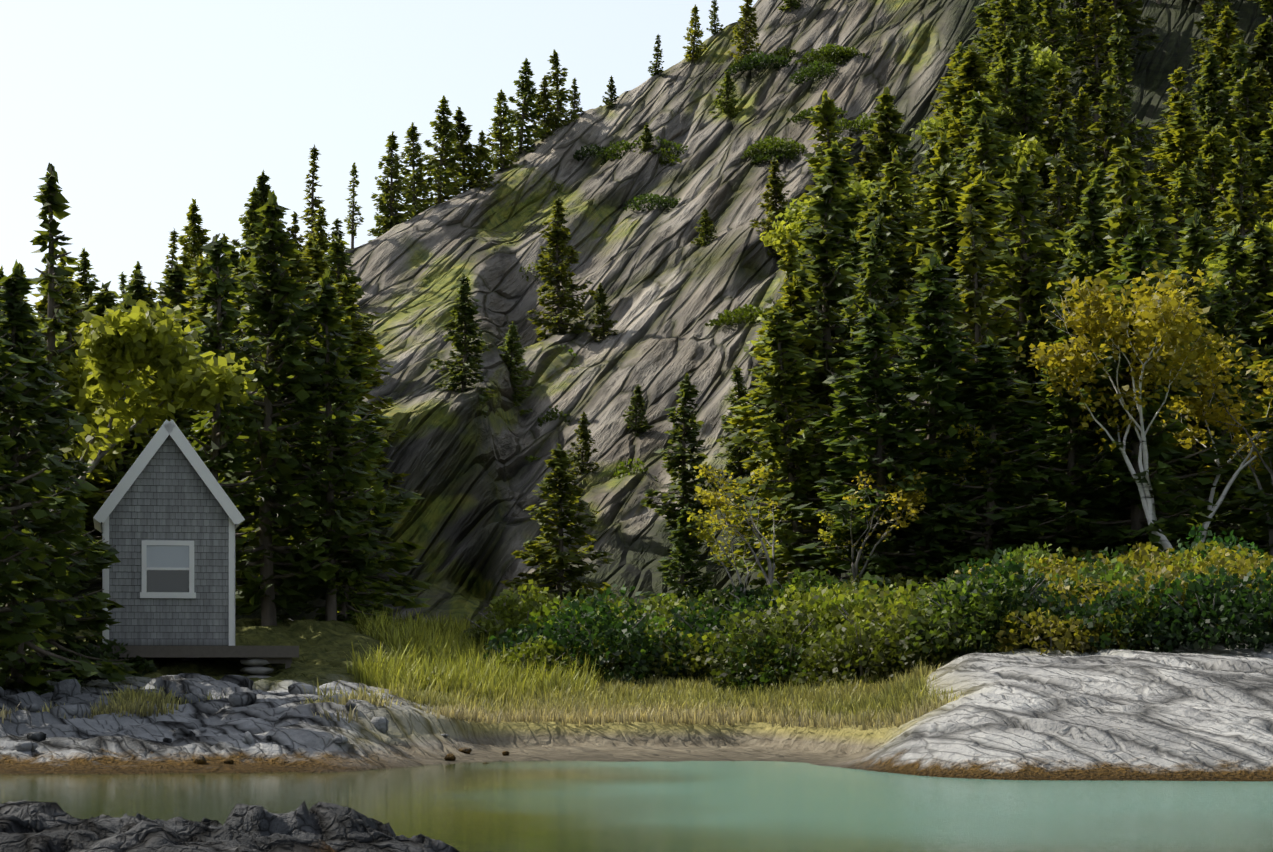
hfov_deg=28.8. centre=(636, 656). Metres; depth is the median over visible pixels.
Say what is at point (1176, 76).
spruce
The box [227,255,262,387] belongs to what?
spruce
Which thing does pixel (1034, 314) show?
spruce
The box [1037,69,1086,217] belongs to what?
spruce
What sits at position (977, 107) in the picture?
spruce
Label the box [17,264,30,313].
ridge spruce
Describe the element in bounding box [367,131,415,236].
ridge spruce
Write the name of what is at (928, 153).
spruce
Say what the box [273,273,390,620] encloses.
cabin spruce
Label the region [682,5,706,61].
spruce
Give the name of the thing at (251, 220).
ridge spruce
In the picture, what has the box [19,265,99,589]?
spruce
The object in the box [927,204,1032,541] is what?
spruce
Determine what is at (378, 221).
spruce
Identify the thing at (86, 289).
ridge spruce
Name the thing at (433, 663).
marsh grass
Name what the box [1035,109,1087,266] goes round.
spruce
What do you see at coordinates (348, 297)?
spruce
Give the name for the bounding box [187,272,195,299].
spruce
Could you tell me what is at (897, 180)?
spruce
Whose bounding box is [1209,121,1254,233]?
spruce
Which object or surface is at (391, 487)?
spruce
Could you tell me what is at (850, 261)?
spruce
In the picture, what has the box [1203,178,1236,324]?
spruce
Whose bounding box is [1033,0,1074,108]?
spruce
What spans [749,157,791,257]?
spruce
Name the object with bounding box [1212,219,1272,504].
spruce
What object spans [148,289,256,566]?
spruce
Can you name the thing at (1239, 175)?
spruce
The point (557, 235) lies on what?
spruce
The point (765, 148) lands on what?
scrub
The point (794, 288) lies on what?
spruce
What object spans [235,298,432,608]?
spruce
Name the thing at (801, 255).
spruce
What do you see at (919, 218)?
spruce
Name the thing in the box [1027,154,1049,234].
spruce
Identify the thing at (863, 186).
broadleaf
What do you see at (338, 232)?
spruce
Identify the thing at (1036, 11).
spruce
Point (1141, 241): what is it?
spruce
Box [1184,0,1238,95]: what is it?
spruce
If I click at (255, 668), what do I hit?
cabin pier stones
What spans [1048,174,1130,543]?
spruce
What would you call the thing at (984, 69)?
spruce
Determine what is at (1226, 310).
spruce
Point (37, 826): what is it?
rocks
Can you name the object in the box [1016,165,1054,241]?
spruce
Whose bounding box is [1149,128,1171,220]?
spruce
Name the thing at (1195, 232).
spruce
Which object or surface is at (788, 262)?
spruce
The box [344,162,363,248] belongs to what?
ridge spruce
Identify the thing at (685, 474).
spruce
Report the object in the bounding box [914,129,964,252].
spruce
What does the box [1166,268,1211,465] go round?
spruce
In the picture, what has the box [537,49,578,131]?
spruce
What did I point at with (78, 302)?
spruce
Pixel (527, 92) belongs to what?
spruce
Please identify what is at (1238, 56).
spruce
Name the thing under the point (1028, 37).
spruce
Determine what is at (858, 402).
spruce
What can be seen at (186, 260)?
spruce
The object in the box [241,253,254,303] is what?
spruce
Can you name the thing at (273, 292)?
cabin spruce
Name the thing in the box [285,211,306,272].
spruce
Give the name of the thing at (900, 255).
spruce
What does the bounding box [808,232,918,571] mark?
spruce
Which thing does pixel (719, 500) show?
sparse broadleaf
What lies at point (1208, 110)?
spruce
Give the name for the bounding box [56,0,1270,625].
hill terrain
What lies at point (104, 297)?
spruce
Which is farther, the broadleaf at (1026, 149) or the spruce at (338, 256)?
the broadleaf at (1026, 149)
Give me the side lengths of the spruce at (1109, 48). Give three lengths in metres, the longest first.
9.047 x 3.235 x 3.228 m
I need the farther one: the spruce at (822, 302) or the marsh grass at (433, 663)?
the spruce at (822, 302)
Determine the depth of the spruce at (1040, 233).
79.16 m
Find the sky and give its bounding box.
[0,0,757,316]
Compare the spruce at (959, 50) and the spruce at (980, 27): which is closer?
the spruce at (959, 50)
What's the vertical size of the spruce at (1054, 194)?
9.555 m
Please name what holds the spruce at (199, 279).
on the hill terrain at (474, 478)
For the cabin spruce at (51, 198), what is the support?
on the shore terrain at (1180, 713)
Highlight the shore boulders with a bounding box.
[0,675,508,763]
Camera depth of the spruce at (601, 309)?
106.79 m
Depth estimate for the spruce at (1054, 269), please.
83.03 m
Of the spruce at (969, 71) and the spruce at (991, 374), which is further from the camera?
the spruce at (969, 71)
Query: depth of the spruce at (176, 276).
77.10 m
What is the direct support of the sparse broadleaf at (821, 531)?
on the shore terrain at (1180, 713)
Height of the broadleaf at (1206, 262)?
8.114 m
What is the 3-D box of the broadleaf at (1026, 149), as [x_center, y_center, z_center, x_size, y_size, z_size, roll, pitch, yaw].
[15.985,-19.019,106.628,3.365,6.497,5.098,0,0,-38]
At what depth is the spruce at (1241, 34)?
131.32 m
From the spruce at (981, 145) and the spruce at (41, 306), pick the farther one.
the spruce at (981, 145)
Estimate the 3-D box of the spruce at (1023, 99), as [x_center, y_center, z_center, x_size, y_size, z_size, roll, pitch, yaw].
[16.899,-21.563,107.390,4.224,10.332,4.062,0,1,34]
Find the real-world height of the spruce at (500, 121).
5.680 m
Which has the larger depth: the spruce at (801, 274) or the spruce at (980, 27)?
the spruce at (980, 27)
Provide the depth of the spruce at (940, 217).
74.63 m
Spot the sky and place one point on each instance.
(140, 110)
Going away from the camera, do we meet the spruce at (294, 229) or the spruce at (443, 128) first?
the spruce at (294, 229)
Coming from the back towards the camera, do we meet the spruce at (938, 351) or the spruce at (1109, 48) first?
the spruce at (1109, 48)
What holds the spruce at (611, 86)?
on the hill terrain at (474, 478)
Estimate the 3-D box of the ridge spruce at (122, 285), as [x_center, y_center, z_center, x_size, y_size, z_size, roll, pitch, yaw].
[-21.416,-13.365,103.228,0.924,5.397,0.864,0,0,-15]
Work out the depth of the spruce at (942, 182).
78.77 m
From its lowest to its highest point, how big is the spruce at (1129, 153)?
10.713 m
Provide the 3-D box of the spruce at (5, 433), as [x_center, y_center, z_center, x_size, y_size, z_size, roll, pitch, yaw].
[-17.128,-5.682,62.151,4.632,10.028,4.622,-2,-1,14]
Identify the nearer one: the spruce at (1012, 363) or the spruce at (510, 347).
the spruce at (1012, 363)
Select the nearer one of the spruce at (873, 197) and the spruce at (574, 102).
the spruce at (873, 197)
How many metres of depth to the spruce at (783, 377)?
65.83 m
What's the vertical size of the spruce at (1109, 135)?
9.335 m
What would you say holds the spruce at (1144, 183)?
on the hill terrain at (474, 478)
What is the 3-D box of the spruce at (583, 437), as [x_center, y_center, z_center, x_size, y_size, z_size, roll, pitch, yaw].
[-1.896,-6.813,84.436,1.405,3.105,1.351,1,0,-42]
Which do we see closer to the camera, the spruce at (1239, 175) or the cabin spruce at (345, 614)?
the cabin spruce at (345, 614)
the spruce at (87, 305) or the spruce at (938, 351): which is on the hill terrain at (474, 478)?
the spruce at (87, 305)
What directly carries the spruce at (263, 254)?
on the hill terrain at (474, 478)
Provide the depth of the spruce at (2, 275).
75.78 m
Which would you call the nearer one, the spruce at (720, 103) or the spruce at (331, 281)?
the spruce at (331, 281)
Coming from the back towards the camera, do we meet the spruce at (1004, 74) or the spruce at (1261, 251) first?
the spruce at (1004, 74)
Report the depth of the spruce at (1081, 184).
87.37 m
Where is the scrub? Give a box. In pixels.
[519,43,885,480]
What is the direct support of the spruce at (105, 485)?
on the hill terrain at (474, 478)
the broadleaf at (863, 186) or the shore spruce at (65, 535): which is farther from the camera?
the broadleaf at (863, 186)
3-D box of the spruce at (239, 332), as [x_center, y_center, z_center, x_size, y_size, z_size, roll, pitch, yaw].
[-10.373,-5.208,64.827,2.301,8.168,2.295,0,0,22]
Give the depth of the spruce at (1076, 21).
136.64 m
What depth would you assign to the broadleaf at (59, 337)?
60.02 m
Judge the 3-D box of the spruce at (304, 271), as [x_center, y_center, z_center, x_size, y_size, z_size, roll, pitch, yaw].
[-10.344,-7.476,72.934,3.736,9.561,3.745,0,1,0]
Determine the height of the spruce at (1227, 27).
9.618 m
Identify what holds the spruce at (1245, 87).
on the hill terrain at (474, 478)
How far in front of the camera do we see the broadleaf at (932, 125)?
108.26 m
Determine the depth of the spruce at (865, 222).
77.55 m
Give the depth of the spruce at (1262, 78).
108.33 m
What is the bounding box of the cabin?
[93,419,298,668]
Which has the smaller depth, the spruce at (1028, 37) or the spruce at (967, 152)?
the spruce at (967, 152)
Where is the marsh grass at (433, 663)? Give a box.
[0,603,964,730]
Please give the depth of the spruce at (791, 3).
146.75 m
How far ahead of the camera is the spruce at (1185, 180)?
94.33 m
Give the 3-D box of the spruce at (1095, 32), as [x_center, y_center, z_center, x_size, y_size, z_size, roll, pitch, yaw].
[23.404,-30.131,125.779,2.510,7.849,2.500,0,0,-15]
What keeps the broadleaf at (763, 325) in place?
on the hill terrain at (474, 478)
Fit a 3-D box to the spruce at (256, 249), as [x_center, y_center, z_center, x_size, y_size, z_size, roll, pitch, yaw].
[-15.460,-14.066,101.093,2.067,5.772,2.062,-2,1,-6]
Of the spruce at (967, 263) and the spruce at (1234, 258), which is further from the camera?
the spruce at (1234, 258)
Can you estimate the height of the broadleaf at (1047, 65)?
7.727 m
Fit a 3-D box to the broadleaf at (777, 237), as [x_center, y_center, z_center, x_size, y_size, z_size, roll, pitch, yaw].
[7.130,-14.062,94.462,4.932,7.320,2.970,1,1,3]
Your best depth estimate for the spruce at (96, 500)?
63.89 m
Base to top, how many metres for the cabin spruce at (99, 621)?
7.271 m
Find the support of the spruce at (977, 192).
on the hill terrain at (474, 478)
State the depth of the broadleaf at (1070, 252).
83.55 m
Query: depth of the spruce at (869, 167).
101.20 m
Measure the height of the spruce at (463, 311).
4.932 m
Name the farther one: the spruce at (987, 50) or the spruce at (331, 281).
the spruce at (987, 50)
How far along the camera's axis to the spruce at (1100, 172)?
95.77 m
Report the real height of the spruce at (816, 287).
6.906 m
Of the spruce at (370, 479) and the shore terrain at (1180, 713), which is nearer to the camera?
the shore terrain at (1180, 713)
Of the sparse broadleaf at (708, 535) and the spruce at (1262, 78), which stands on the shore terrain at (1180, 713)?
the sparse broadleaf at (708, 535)
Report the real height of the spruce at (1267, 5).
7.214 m
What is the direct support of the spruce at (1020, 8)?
on the hill terrain at (474, 478)
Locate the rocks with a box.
[0,800,489,851]
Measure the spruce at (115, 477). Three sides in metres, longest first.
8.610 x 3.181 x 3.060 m
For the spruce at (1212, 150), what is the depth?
96.04 m
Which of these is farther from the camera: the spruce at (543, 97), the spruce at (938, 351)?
the spruce at (543, 97)
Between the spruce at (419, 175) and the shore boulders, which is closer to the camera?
the shore boulders
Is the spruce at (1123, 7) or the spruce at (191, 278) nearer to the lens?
the spruce at (191, 278)
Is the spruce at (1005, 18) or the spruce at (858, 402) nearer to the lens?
the spruce at (858, 402)
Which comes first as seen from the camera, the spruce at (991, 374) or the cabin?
the cabin
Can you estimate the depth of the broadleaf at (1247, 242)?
79.04 m
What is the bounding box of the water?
[0,761,1272,851]
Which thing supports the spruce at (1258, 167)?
on the hill terrain at (474, 478)
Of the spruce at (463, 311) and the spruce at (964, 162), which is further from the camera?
the spruce at (964, 162)
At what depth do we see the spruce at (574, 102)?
137.55 m
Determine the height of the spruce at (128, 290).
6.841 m
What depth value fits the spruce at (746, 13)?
141.56 m
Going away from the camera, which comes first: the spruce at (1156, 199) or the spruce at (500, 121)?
the spruce at (1156, 199)
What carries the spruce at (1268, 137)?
on the hill terrain at (474, 478)
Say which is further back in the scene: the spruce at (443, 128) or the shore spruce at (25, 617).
the spruce at (443, 128)
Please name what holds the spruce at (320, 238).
on the hill terrain at (474, 478)
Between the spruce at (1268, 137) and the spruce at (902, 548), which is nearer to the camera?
the spruce at (902, 548)
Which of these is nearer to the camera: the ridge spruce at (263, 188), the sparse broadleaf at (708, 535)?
the sparse broadleaf at (708, 535)
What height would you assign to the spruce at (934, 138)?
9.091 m
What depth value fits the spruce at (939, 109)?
118.27 m
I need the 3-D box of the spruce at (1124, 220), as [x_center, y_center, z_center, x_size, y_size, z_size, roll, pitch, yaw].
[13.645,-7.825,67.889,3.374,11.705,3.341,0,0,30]
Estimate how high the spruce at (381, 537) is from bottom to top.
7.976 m
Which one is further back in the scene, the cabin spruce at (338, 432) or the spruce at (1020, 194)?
the spruce at (1020, 194)
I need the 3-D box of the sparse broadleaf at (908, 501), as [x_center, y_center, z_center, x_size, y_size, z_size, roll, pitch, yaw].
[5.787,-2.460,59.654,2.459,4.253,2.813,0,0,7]
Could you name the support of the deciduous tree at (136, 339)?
on the shore terrain at (1180, 713)
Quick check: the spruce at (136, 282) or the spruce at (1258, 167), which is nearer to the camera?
the spruce at (136, 282)
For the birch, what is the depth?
59.84 m
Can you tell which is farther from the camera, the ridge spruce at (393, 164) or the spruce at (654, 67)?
the spruce at (654, 67)
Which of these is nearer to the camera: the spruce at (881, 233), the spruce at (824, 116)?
the spruce at (881, 233)
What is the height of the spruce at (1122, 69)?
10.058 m
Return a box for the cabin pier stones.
[115,657,273,677]
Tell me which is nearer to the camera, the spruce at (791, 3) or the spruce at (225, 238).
the spruce at (225, 238)
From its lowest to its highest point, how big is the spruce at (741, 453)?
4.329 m
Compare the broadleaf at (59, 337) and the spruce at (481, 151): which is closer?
the broadleaf at (59, 337)
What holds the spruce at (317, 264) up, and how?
on the hill terrain at (474, 478)
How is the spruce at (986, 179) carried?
on the hill terrain at (474, 478)
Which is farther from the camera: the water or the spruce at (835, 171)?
the spruce at (835, 171)
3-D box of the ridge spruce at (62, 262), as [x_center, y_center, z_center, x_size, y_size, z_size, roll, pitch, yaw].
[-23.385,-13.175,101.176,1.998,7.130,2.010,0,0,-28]
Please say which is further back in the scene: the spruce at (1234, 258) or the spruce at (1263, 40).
the spruce at (1263, 40)
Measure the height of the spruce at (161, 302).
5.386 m
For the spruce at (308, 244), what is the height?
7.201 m
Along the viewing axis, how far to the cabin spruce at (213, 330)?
58.17 m
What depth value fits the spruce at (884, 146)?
102.66 m
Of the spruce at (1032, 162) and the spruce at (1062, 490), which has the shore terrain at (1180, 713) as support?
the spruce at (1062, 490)
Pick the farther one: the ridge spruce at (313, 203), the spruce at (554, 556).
the ridge spruce at (313, 203)
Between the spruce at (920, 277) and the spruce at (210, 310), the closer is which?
the spruce at (210, 310)
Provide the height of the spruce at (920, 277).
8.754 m
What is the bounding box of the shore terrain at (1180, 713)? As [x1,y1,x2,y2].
[0,618,1272,780]
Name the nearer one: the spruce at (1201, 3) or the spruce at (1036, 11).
the spruce at (1036, 11)
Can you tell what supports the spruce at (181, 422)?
on the hill terrain at (474, 478)
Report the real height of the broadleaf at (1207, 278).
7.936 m
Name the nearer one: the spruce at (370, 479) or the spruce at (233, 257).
the spruce at (370, 479)
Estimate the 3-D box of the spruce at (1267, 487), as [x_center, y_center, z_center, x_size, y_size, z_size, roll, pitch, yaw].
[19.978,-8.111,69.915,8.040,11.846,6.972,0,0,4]
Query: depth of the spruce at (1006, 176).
87.97 m
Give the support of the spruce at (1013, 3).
on the hill terrain at (474, 478)
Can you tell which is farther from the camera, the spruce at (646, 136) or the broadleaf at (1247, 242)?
the spruce at (646, 136)
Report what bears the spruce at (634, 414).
on the hill terrain at (474, 478)
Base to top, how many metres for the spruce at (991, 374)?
7.467 m
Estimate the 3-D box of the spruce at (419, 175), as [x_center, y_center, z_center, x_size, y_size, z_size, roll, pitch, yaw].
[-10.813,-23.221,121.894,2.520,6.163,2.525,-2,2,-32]
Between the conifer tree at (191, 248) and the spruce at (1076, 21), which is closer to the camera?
the conifer tree at (191, 248)
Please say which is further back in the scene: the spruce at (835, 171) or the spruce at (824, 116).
the spruce at (824, 116)
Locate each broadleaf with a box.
[0,317,65,421]
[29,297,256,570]
[686,507,786,594]
[693,461,800,590]
[744,314,901,372]
[759,196,860,266]
[769,179,913,226]
[817,510,897,570]
[824,468,926,581]
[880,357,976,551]
[910,104,1016,146]
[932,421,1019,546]
[973,42,1071,124]
[986,133,1054,177]
[1053,266,1220,324]
[1060,228,1119,287]
[1173,256,1260,340]
[1187,367,1272,555]
[1204,220,1272,326]
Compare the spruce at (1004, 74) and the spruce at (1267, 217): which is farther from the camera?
the spruce at (1004, 74)
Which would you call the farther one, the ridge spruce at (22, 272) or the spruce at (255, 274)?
the ridge spruce at (22, 272)
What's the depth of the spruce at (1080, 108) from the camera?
106.37 m
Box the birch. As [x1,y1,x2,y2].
[1016,260,1272,554]
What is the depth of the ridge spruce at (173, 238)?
104.87 m
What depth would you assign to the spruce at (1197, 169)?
95.56 m
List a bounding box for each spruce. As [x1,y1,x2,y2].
[0,259,133,695]
[0,266,5,302]
[0,303,81,660]
[0,329,137,676]
[1,405,54,527]
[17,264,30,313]
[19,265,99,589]
[28,163,84,631]
[53,276,131,587]
[57,248,81,309]
[69,291,81,310]
[73,248,100,304]
[75,294,95,335]
[79,293,157,574]
[80,281,132,535]
[100,309,195,489]
[117,271,127,303]
[119,269,150,310]
[119,276,141,299]
[123,388,207,464]
[126,261,146,285]
[144,280,162,307]
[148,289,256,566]
[155,260,193,315]
[156,286,169,304]
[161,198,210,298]
[162,229,178,304]
[168,250,191,306]
[181,233,274,537]
[182,255,210,328]
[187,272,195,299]
[190,270,246,510]
[196,190,353,625]
[219,233,229,258]
[219,306,285,583]
[224,244,241,269]
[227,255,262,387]
[230,187,263,268]
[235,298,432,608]
[239,169,290,264]
[240,273,263,355]
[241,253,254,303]
[242,309,378,580]
[249,299,388,571]
[250,248,262,256]
[259,235,279,261]
[265,242,316,349]
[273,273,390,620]
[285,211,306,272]
[295,443,393,625]
[297,235,326,282]
[299,145,326,239]
[300,241,375,370]
[302,205,336,273]
[308,235,380,383]
[314,274,409,491]
[314,320,410,540]
[317,268,351,342]
[326,218,355,278]
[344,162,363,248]
[354,399,403,557]
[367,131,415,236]
[368,178,398,241]
[396,122,435,219]
[408,95,469,207]
[428,273,495,417]
[437,106,492,196]
[465,130,501,189]
[486,89,519,172]
[491,58,546,158]
[497,322,534,414]
[501,442,616,606]
[525,75,559,145]
[527,196,595,340]
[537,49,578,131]
[565,78,582,118]
[566,411,599,478]
[585,282,617,341]
[599,75,618,108]
[621,383,653,435]
[633,123,663,161]
[640,373,719,558]
[640,503,725,607]
[647,35,664,75]
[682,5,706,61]
[691,207,717,245]
[706,0,723,34]
[707,300,873,593]
[710,70,743,117]
[712,274,845,580]
[713,365,756,475]
[728,0,759,62]
[735,232,806,477]
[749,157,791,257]
[777,0,801,11]
[778,175,862,582]
[789,263,826,538]
[792,303,961,589]
[795,140,866,289]
[795,249,817,286]
[798,90,857,200]
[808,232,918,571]
[808,254,821,290]
[823,252,1015,585]
[826,229,901,527]
[832,212,911,396]
[840,201,904,348]
[842,293,982,557]
[852,86,924,197]
[853,144,883,186]
[856,180,901,228]
[864,188,917,342]
[866,149,923,285]
[887,335,1110,582]
[890,244,923,313]
[895,198,964,355]
[898,162,1012,373]
[898,171,1055,375]
[898,196,928,278]
[898,261,928,531]
[912,44,1005,193]
[912,131,950,200]
[913,141,946,253]
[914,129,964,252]
[918,52,964,171]
[925,244,1031,539]
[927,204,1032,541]
[941,42,966,112]
[951,91,1015,213]
[953,0,1027,106]
[954,110,1030,345]
[954,159,971,182]
[959,144,979,172]
[968,1,989,46]
[973,56,992,111]
[974,0,1021,48]
[979,316,1181,559]
[980,0,1052,140]
[980,156,1081,528]
[982,170,1032,373]
[989,31,1029,137]
[993,40,1054,207]
[996,168,1034,301]
[996,277,1121,547]
[1007,228,1067,369]
[1013,0,1039,37]
[1015,0,1055,114]
[1015,0,1078,103]
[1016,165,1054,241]
[1020,28,1055,143]
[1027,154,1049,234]
[1028,231,1067,321]
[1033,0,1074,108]
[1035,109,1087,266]
[1036,153,1080,289]
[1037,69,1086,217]
[1044,223,1240,557]
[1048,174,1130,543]
[1055,0,1104,55]
[1059,162,1113,264]
[1060,87,1111,227]
[1062,170,1090,337]
[1072,0,1115,139]
[1077,0,1162,69]
[1077,136,1202,317]
[1080,79,1130,193]
[1084,0,1141,49]
[1089,156,1194,523]
[1098,9,1154,170]
[1102,201,1201,519]
[1140,162,1156,219]
[1142,94,1213,238]
[1143,189,1182,269]
[1145,67,1204,184]
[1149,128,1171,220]
[1153,208,1268,538]
[1161,161,1202,273]
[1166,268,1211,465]
[1169,283,1272,549]
[1173,124,1235,260]
[1181,153,1212,248]
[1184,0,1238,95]
[1189,0,1247,45]
[1190,6,1268,139]
[1191,46,1237,162]
[1198,0,1206,6]
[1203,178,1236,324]
[1204,224,1272,538]
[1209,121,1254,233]
[1209,129,1268,253]
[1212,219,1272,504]
[1213,356,1272,557]
[1215,39,1268,145]
[1222,68,1266,209]
[1224,16,1272,144]
[1233,61,1272,192]
[1235,269,1272,539]
[1243,111,1272,216]
[1245,102,1272,212]
[1247,175,1272,231]
[1250,0,1272,32]
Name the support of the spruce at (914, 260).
on the hill terrain at (474, 478)
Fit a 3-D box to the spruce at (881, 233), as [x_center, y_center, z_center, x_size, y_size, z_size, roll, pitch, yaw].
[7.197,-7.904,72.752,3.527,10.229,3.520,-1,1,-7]
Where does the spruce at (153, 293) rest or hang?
on the hill terrain at (474, 478)
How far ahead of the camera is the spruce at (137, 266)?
104.24 m
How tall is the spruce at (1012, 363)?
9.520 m
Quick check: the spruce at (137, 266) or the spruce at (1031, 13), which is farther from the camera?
the spruce at (1031, 13)
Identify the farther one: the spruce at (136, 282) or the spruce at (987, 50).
the spruce at (987, 50)
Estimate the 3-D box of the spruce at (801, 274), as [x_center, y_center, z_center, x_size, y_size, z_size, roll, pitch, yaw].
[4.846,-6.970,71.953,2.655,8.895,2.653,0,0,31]
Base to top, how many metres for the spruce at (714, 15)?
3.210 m
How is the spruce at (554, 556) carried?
on the hill terrain at (474, 478)
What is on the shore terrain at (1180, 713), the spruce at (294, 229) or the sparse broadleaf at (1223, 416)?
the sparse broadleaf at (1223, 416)
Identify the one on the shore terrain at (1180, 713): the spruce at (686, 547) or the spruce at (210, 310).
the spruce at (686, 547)
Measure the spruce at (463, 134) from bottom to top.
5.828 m
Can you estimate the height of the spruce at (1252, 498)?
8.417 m
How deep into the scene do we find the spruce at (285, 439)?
65.38 m
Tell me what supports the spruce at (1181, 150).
on the hill terrain at (474, 478)
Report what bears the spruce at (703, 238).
on the hill terrain at (474, 478)

